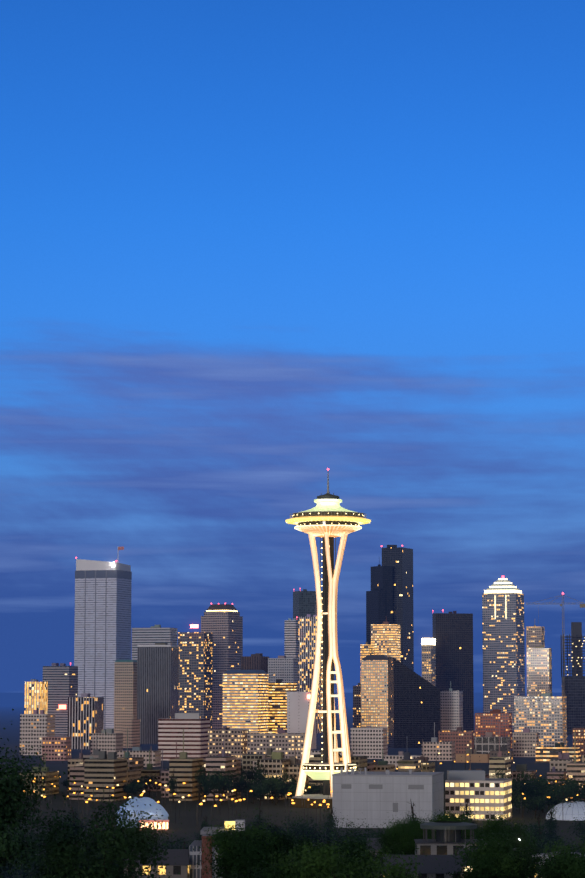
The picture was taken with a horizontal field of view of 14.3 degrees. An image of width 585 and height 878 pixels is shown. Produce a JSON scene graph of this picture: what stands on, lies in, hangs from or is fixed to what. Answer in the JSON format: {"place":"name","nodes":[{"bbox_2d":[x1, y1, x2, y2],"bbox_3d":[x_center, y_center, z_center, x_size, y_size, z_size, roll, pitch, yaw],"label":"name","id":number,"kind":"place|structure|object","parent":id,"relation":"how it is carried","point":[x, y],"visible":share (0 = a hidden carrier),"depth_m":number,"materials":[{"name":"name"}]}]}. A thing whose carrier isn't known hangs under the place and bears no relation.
{"place":"outdoors","nodes":[
{"label":"outdoors","id":0,"kind":"place"},
{"bbox_2d":[0,693,584,877],"bbox_3d":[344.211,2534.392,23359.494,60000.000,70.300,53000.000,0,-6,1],"label":"ground","id":1,"kind":"structure","parent":0,"point":[9,702],"depth_m":1295.66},
{"bbox_2d":[0,808,63,877],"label":"tree","id":2,"kind":"object","parent":1,"relation":"on","point":[9,849],"visible":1,"depth_m":137.38,"materials":[{"name":"green plant"}]},
{"bbox_2d":[24,679,47,713],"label":"tower","id":3,"kind":"structure","parent":1,"relation":"on","point":[36,694],"depth_m":2592.50,"materials":[{"name":"yellow"}]},
{"bbox_2d":[20,710,54,754],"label":"block","id":4,"kind":"structure","parent":1,"relation":"on","point":[38,726],"depth_m":2251.07,"materials":[{"name":"grey concrete"}]},
{"bbox_2d":[20,752,58,794],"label":"building","id":5,"kind":"structure","parent":1,"relation":"on","point":[52,776],"depth_m":1407.32,"materials":[{"name":"brown"}]},
{"bbox_2d":[0,709,105,874],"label":"tree","id":6,"kind":"object","parent":1,"relation":"on","point":[12,802],"visible":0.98,"depth_m":166.18,"materials":[{"name":"green plant"}]},
{"bbox_2d":[42,705,71,760],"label":"block","id":7,"kind":"structure","parent":1,"relation":"on","point":[56,748],"depth_m":2079.69,"materials":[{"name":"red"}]},
{"bbox_2d":[43,663,77,736],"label":"tower","id":8,"kind":"structure","parent":1,"relation":"on","point":[62,679],"depth_m":3157.05,"materials":[{"name":"grey"}]},
{"bbox_2d":[68,743,83,790],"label":"building","id":9,"kind":"structure","parent":1,"relation":"on","point":[72,762],"depth_m":1454.98,"materials":[{"name":"brown"}]},
{"bbox_2d":[69,760,84,799],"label":"building","id":10,"kind":"structure","parent":1,"relation":"on","point":[77,772],"depth_m":1341.24,"materials":[{"name":"grey"}]},
{"bbox_2d":[5,773,160,799],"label":"trees","id":11,"kind":"object","parent":1,"relation":"on","point":[133,787],"visible":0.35,"depth_m":1368.04,"materials":[{"name":"green plant"}]},
{"bbox_2d":[68,692,103,748],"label":"tower","id":12,"kind":"structure","parent":1,"relation":"on","point":[85,715],"depth_m":2477.69,"materials":[{"name":"grey"}]},
{"bbox_2d":[0,785,189,877],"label":"tree","id":13,"kind":"object","parent":1,"relation":"on","point":[118,842],"visible":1,"depth_m":180.92,"materials":[{"name":"green plant"}]},
{"bbox_2d":[83,736,116,759],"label":"building","id":14,"kind":"structure","parent":1,"relation":"on","point":[95,754],"depth_m":1446.91,"materials":[{"name":"grey concrete"}]},
{"bbox_2d":[74,547,131,728],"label":"skyscraper","id":15,"kind":"structure","parent":1,"relation":"on","point":[102,638],"depth_m":3738.00,"materials":[{"name":"grey"}]},
{"bbox_2d":[84,751,126,800],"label":"building","id":16,"kind":"structure","parent":1,"relation":"on","point":[110,771],"depth_m":1324.45,"materials":[{"name":"brown"}]},
{"bbox_2d":[91,729,122,753],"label":"block","id":17,"kind":"structure","parent":1,"relation":"on","point":[110,740],"depth_m":2137.03,"materials":[{"name":"grey concrete"}]},
{"bbox_2d":[114,660,136,732],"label":"tower","id":18,"kind":"structure","parent":1,"relation":"on","point":[125,689],"depth_m":2760.08,"materials":[{"name":"brown"}]},
{"bbox_2d":[122,715,139,747],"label":"office building","id":19,"kind":"structure","parent":1,"relation":"on","point":[132,724],"depth_m":2530.28,"materials":[{"name":"brown"}]},
{"bbox_2d":[118,728,143,769],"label":"building","id":20,"kind":"structure","parent":1,"relation":"on","point":[134,763],"depth_m":1465.01,"materials":[{"name":"brown"}]},
{"bbox_2d":[124,751,140,792],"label":"building","id":21,"kind":"structure","parent":1,"relation":"on","point":[134,774],"depth_m":1422.16,"materials":[{"name":"brown"}]},
{"bbox_2d":[117,747,160,766],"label":"block","id":22,"kind":"structure","parent":1,"relation":"on","point":[155,758],"depth_m":1910.74,"materials":[{"name":"grey concrete"}]},
{"bbox_2d":[116,797,168,827],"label":"dome","id":23,"kind":"structure","parent":1,"relation":"on","point":[148,808],"depth_m":1069.19,"materials":[{"name":"metal"}]},
{"bbox_2d":[141,750,166,790],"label":"building","id":24,"kind":"structure","parent":1,"relation":"on","point":[149,770],"depth_m":1463.69,"materials":[{"name":"grey"}]},
{"bbox_2d":[139,820,168,829],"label":"facade","id":25,"kind":"structure","parent":1,"relation":"on","point":[165,824],"depth_m":1050.24,"materials":[{"name":"beige"}]},
{"bbox_2d":[132,625,176,659],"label":"tower","id":26,"kind":"structure","parent":1,"relation":"on","point":[152,635],"depth_m":3278.89,"materials":[{"name":"grey concrete"}]},
{"bbox_2d":[148,748,165,790],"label":"building","id":27,"kind":"structure","parent":1,"relation":"on","point":[159,777],"depth_m":1456.96,"materials":[{"name":"grey"}]},
{"bbox_2d":[137,643,178,743],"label":"tower","id":28,"kind":"structure","parent":1,"relation":"on","point":[157,681],"depth_m":2705.81,"materials":[{"name":"grey"}]},
{"bbox_2d":[161,740,176,797],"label":"building","id":29,"kind":"structure","parent":1,"relation":"on","point":[164,777],"depth_m":1369.22,"materials":[{"name":"grey"}]},
{"bbox_2d":[158,713,209,760],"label":"block","id":30,"kind":"structure","parent":1,"relation":"on","point":[195,727],"depth_m":2081.70,"materials":[{"name":"grey"}]},
{"bbox_2d":[169,729,203,800],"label":"building","id":31,"kind":"structure","parent":1,"relation":"on","point":[183,765],"depth_m":1329.24,"materials":[{"name":"brown"}]},
{"bbox_2d":[178,624,212,729],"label":"tower","id":32,"kind":"structure","parent":1,"relation":"on","point":[195,669],"depth_m":3159.30,"materials":[{"name":"grey glass"}]},
{"bbox_2d":[189,819,244,877],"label":"brick apartment","id":33,"kind":"structure","parent":1,"relation":"on","point":[194,856],"depth_m":370.49,"materials":[{"name":"brown"}]},
{"bbox_2d":[206,739,235,800],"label":"building","id":34,"kind":"structure","parent":1,"relation":"on","point":[225,763],"depth_m":1331.93,"materials":[{"name":"grey concrete"}]},
{"bbox_2d":[201,603,242,728],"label":"skyscraper","id":35,"kind":"structure","parent":1,"relation":"on","point":[223,623],"depth_m":3502.64,"materials":[{"name":"grey"}]},
{"bbox_2d":[204,753,240,798],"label":"building","id":36,"kind":"structure","parent":1,"relation":"on","point":[238,763],"depth_m":1366.61,"materials":[{"name":"grey"}]},
{"bbox_2d":[164,758,292,805],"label":"trees","id":37,"kind":"object","parent":1,"relation":"on","point":[263,785],"visible":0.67,"depth_m":1292.47,"materials":[{"name":"green plant"}]},
{"bbox_2d":[208,726,248,762],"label":"block","id":38,"kind":"structure","parent":1,"relation":"on","point":[235,742],"depth_m":2023.17,"materials":[{"name":"grey concrete"}]},
{"bbox_2d":[223,670,267,732],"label":"office building","id":39,"kind":"structure","parent":1,"relation":"on","point":[245,699],"depth_m":2591.45,"materials":[{"name":"yellow glass"}]},
{"bbox_2d":[241,653,268,672],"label":"tower","id":40,"kind":"structure","parent":1,"relation":"on","point":[257,661],"depth_m":3272.18,"materials":[{"name":"grey"}]},
{"bbox_2d":[182,807,338,877],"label":"tree","id":41,"kind":"object","parent":1,"relation":"on","point":[250,845],"visible":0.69,"depth_m":248.37,"materials":[{"name":"green plant"}]},
{"bbox_2d":[242,748,284,781],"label":"building","id":42,"kind":"structure","parent":1,"relation":"on","point":[247,760],"depth_m":1464.18,"materials":[{"name":"grey"}]},
{"bbox_2d":[257,752,289,799],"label":"building","id":43,"kind":"structure","parent":1,"relation":"on","point":[276,763],"depth_m":1345.73,"materials":[{"name":"grey concrete"}]},
{"bbox_2d":[247,728,304,759],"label":"block","id":44,"kind":"structure","parent":1,"relation":"on","point":[282,740],"depth_m":2000.70,"materials":[{"name":"grey concrete"}]},
{"bbox_2d":[268,679,296,732],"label":"office building","id":45,"kind":"structure","parent":1,"relation":"on","point":[278,690],"depth_m":2643.83,"materials":[{"name":"yellow"}]},
{"bbox_2d":[268,656,298,691],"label":"office building","id":46,"kind":"structure","parent":1,"relation":"on","point":[284,669],"depth_m":3212.14,"materials":[{"name":"grey"}]},
{"bbox_2d":[210,836,363,877],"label":"tree","id":47,"kind":"object","parent":1,"relation":"on","point":[273,872],"visible":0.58,"depth_m":186.94,"materials":[{"name":"green plant"}]},
{"bbox_2d":[284,617,298,657],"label":"tower","id":48,"kind":"structure","parent":1,"relation":"on","point":[291,638],"depth_m":3440.19,"materials":[{"name":"grey concrete"}]},
{"bbox_2d":[0,799,584,877],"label":"trees","id":49,"kind":"object","parent":1,"relation":"on","point":[550,827],"visible":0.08,"depth_m":823.32,"materials":[{"name":"green plant"}]},
{"bbox_2d":[286,757,308,798],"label":"building","id":50,"kind":"structure","parent":1,"relation":"on","point":[293,766],"depth_m":1353.89,"materials":[{"name":"brown"}]},
{"bbox_2d":[20,752,581,825],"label":"street lights","id":51,"kind":"object","parent":1,"relation":"on","point":[288,794],"visible":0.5,"depth_m":1160.77,"materials":[{"name":"yellow metal"}]},
{"bbox_2d":[287,692,315,748],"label":"tower","id":52,"kind":"structure","parent":1,"relation":"on","point":[298,703],"depth_m":2474.33,"materials":[{"name":"grey concrete"}]},
{"bbox_2d":[282,776,322,800],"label":"trees","id":53,"kind":"object","parent":1,"relation":"on","point":[314,789],"visible":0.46,"depth_m":1303.95,"materials":[{"name":"green plant"}]},
{"bbox_2d":[293,588,322,619],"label":"skyscraper","id":54,"kind":"structure","parent":1,"relation":"on","point":[304,602],"depth_m":3843.66,"materials":[{"name":"grey"}]},
{"bbox_2d":[299,614,322,732],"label":"tower","id":55,"kind":"structure","parent":1,"relation":"on","point":[307,634],"depth_m":3382.91,"materials":[{"name":"grey"}]},
{"bbox_2d":[309,750,339,793],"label":"building","id":56,"kind":"structure","parent":1,"relation":"on","point":[315,758],"depth_m":1338.07,"materials":[{"name":"grey concrete"}]},
{"bbox_2d":[124,838,529,877],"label":"hillside houses","id":57,"kind":"structure","parent":1,"relation":"on","point":[430,866],"depth_m":326.68,"materials":[{"name":"grey"}]},
{"bbox_2d":[285,468,370,807],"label":"observation tower","id":58,"kind":"structure","parent":1,"relation":"on","point":[328,519],"depth_m":1265.86,"materials":[{"name":"white metal"}]},
{"bbox_2d":[310,750,352,755],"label":"block","id":59,"kind":"structure","parent":1,"relation":"on","point":[319,752],"depth_m":1911.28,"materials":[{"name":"grey"}]},
{"bbox_2d":[271,818,400,877],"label":"tree","id":60,"kind":"object","parent":1,"relation":"on","point":[350,845],"visible":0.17,"depth_m":259.71,"materials":[{"name":"green plant"}]},
{"bbox_2d":[353,677,360,727],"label":"tower","id":61,"kind":"structure","parent":1,"relation":"on","point":[356,706],"depth_m":3033.44,"materials":[{"name":"grey"}]},
{"bbox_2d":[351,756,366,770],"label":"building","id":62,"kind":"structure","parent":1,"relation":"on","point":[360,761],"depth_m":1382.59,"materials":[{"name":"grey concrete"}]},
{"bbox_2d":[279,830,445,877],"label":"tree","id":63,"kind":"object","parent":1,"relation":"on","point":[314,857],"visible":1,"depth_m":177.09,"materials":[{"name":"green plant"}]},
{"bbox_2d":[360,642,373,675],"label":"tower","id":64,"kind":"structure","parent":1,"relation":"on","point":[366,649],"depth_m":3244.48,"materials":[{"name":"brown concrete"}]},
{"bbox_2d":[351,726,387,758],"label":"block","id":65,"kind":"structure","parent":1,"relation":"on","point":[369,742],"depth_m":2133.10,"materials":[{"name":"grey concrete"}]},
{"bbox_2d":[367,762,376,771],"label":"building","id":66,"kind":"structure","parent":1,"relation":"on","point":[370,766],"depth_m":1437.79,"materials":[{"name":"brown"}]},
{"bbox_2d":[361,655,387,727],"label":"tower","id":67,"kind":"structure","parent":1,"relation":"on","point":[374,691],"depth_m":2700.14,"materials":[{"name":"grey"}]},
{"bbox_2d":[366,589,384,644],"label":"columbia tier","id":68,"kind":"object","parent":1,"relation":"on","point":[375,607],"visible":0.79,"depth_m":3937.86,"materials":[{"name":"black glass"}]},
{"bbox_2d":[371,564,392,623],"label":"columbia tier","id":69,"kind":"object","parent":1,"relation":"on","point":[381,577],"visible":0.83,"depth_m":3946.62,"materials":[{"name":"black glass"}]},
{"bbox_2d":[374,749,394,771],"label":"building","id":70,"kind":"structure","parent":1,"relation":"on","point":[382,766],"depth_m":1450.29,"materials":[{"name":"grey"}]},
{"bbox_2d":[371,622,399,661],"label":"tower","id":71,"kind":"structure","parent":1,"relation":"on","point":[385,638],"depth_m":3270.16,"materials":[{"name":"brown"}]},
{"bbox_2d":[332,765,443,828],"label":"plaza building","id":72,"kind":"structure","parent":1,"relation":"on","point":[371,797],"depth_m":1066.29,"materials":[{"name":"grey concrete"}]},
{"bbox_2d":[381,545,413,670],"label":"skyscraper","id":73,"kind":"structure","parent":1,"relation":"on","point":[399,560],"depth_m":3961.75,"materials":[{"name":"grey glass"}]},
{"bbox_2d":[372,816,435,854],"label":"tree","id":74,"kind":"object","parent":1,"relation":"on","point":[398,836],"visible":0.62,"depth_m":411.59,"materials":[{"name":"green plant"}]},
{"bbox_2d":[384,751,423,767],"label":"block","id":75,"kind":"structure","parent":1,"relation":"on","point":[392,759],"depth_m":1852.29,"materials":[{"name":"grey"}]},
{"bbox_2d":[398,752,420,771],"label":"building","id":76,"kind":"structure","parent":1,"relation":"on","point":[406,763],"depth_m":1388.69,"materials":[{"name":"grey"}]},
{"bbox_2d":[388,656,440,747],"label":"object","id":77,"kind":"object","parent":1,"relation":"on","point":[414,707],"visible":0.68,"depth_m":2530.26,"materials":[{"name":"black glass"}]},
{"bbox_2d":[415,739,434,771],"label":"building","id":78,"kind":"structure","parent":1,"relation":"on","point":[426,766],"depth_m":1466.09,"materials":[{"name":"grey concrete"}]},
{"bbox_2d":[421,638,435,685],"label":"tower","id":79,"kind":"structure","parent":1,"relation":"on","point":[428,661],"depth_m":3265.38,"materials":[{"name":"grey"}]},
{"bbox_2d":[423,723,454,760],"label":"block","id":80,"kind":"structure","parent":1,"relation":"on","point":[434,746],"depth_m":2075.05,"materials":[{"name":"beige concrete"}]},
{"bbox_2d":[414,821,482,854],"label":"house","id":81,"kind":"structure","parent":1,"relation":"on","point":[446,833],"depth_m":370.52,"materials":[{"name":"grey"}]},
{"bbox_2d":[440,681,462,729],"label":"tower","id":82,"kind":"structure","parent":1,"relation":"on","point":[451,710],"depth_m":2583.35,"materials":[{"name":"grey"}]},
{"bbox_2d":[432,609,473,729],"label":"skyscraper","id":83,"kind":"structure","parent":1,"relation":"on","point":[453,633],"depth_m":3607.48,"materials":[{"name":"black glass"}]},
{"bbox_2d":[424,808,487,838],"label":"tree","id":84,"kind":"object","parent":1,"relation":"on","point":[446,817],"visible":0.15,"depth_m":419.77,"materials":[{"name":"green plant"}]},
{"bbox_2d":[438,727,474,753],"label":"block","id":85,"kind":"structure","parent":1,"relation":"on","point":[460,737],"depth_m":2300.09,"materials":[{"name":"brown"}]},
{"bbox_2d":[456,745,489,762],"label":"block","id":86,"kind":"structure","parent":1,"relation":"on","point":[471,757],"depth_m":2018.38,"materials":[{"name":"brown concrete"}]},
{"bbox_2d":[445,770,511,820],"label":"office building","id":87,"kind":"structure","parent":1,"relation":"on","point":[478,791],"depth_m":1132.01,"materials":[{"name":"yellow"}]},
{"bbox_2d":[474,732,510,753],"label":"block","id":88,"kind":"structure","parent":1,"relation":"on","point":[487,743],"depth_m":2131.84,"materials":[{"name":"grey concrete"}]},
{"bbox_2d":[475,709,511,748],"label":"building","id":89,"kind":"structure","parent":1,"relation":"on","point":[489,722],"depth_m":2470.75,"materials":[{"name":"brown"}]},
{"bbox_2d":[439,810,549,877],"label":"tree","id":90,"kind":"object","parent":1,"relation":"on","point":[494,859],"visible":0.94,"depth_m":253.13,"materials":[{"name":"green plant"}]},
{"bbox_2d":[489,723,510,777],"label":"building","id":91,"kind":"structure","parent":1,"relation":"on","point":[498,761],"depth_m":1367.99,"materials":[{"name":"grey"}]},
{"bbox_2d":[490,747,513,764],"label":"block","id":92,"kind":"structure","parent":1,"relation":"on","point":[503,750],"depth_m":1961.99,"materials":[{"name":"grey"}]},
{"bbox_2d":[482,576,524,729],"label":"skyscraper","id":93,"kind":"structure","parent":1,"relation":"on","point":[503,642],"depth_m":3667.02,"materials":[{"name":"grey glass"}]},
{"bbox_2d":[472,804,550,846],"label":"tree","id":94,"kind":"object","parent":1,"relation":"on","point":[496,828],"visible":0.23,"depth_m":408.94,"materials":[{"name":"green plant"}]},
{"bbox_2d":[511,764,535,781],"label":"building","id":95,"kind":"structure","parent":1,"relation":"on","point":[519,769],"depth_m":1422.29,"materials":[{"name":"grey concrete"}]},
{"bbox_2d":[512,728,538,756],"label":"block","id":96,"kind":"structure","parent":1,"relation":"on","point":[526,742],"depth_m":2186.16,"materials":[{"name":"grey"}]},
{"bbox_2d":[526,625,544,667],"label":"tower","id":97,"kind":"structure","parent":1,"relation":"on","point":[535,636],"depth_m":3379.36,"materials":[{"name":"grey"}]},
{"bbox_2d":[493,764,584,818],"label":"trees","id":98,"kind":"object","parent":1,"relation":"on","point":[537,791],"visible":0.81,"depth_m":1177.71,"materials":[{"name":"green plant"}]},
{"bbox_2d":[527,645,551,695],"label":"tower","id":99,"kind":"structure","parent":1,"relation":"on","point":[539,670],"depth_m":3149.31,"materials":[{"name":"brown"}]},
{"bbox_2d":[514,693,566,746],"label":"apartment building","id":100,"kind":"structure","parent":1,"relation":"on","point":[544,715],"depth_m":2415.34,"materials":[{"name":"grey"}]},
{"bbox_2d":[514,829,584,877],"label":"tree","id":101,"kind":"object","parent":1,"relation":"on","point":[563,864],"visible":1,"depth_m":208.46,"materials":[{"name":"green plant"}]},
{"bbox_2d":[547,767,566,785],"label":"building","id":102,"kind":"structure","parent":1,"relation":"on","point":[553,774],"depth_m":1355.88,"materials":[{"name":"grey"}]},
{"bbox_2d":[529,592,584,695],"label":"tower crane","id":103,"kind":"object","parent":1,"relation":"on","point":[582,605],"visible":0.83,"depth_m":3247.40,"materials":[{"name":"red metal"}]},
{"bbox_2d":[536,743,580,762],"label":"block","id":104,"kind":"structure","parent":1,"relation":"on","point":[545,754],"depth_m":2019.33,"materials":[{"name":"brown"}]},
{"bbox_2d":[550,752,573,770],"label":"building","id":105,"kind":"structure","parent":1,"relation":"on","point":[561,762],"depth_m":1429.05,"materials":[{"name":"grey concrete"}]},
{"bbox_2d":[546,801,584,820],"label":"dome","id":106,"kind":"structure","parent":1,"relation":"on","point":[567,812],"depth_m":1130.67,"materials":[{"name":"white"}]},
{"bbox_2d":[561,622,584,734],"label":"skyscraper","id":107,"kind":"structure","parent":1,"relation":"on","point":[574,688],"depth_m":3256.32,"materials":[{"name":"black glass"}]},
{"bbox_2d":[567,732,584,799],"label":"building","id":108,"kind":"structure","parent":1,"relation":"on","point":[575,770],"depth_m":1338.24,"materials":[{"name":"grey concrete"}]},
{"bbox_2d":[573,728,584,754],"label":"building","id":109,"kind":"structure","parent":1,"relation":"on","point":[580,737],"depth_m":2247.23,"materials":[{"name":"brown"}]},
{"bbox_2d":[0,0,584,692],"label":"sky","id":110,"kind":"structure","parent":0,"point":[250,250],"materials":[{"name":"blue"}]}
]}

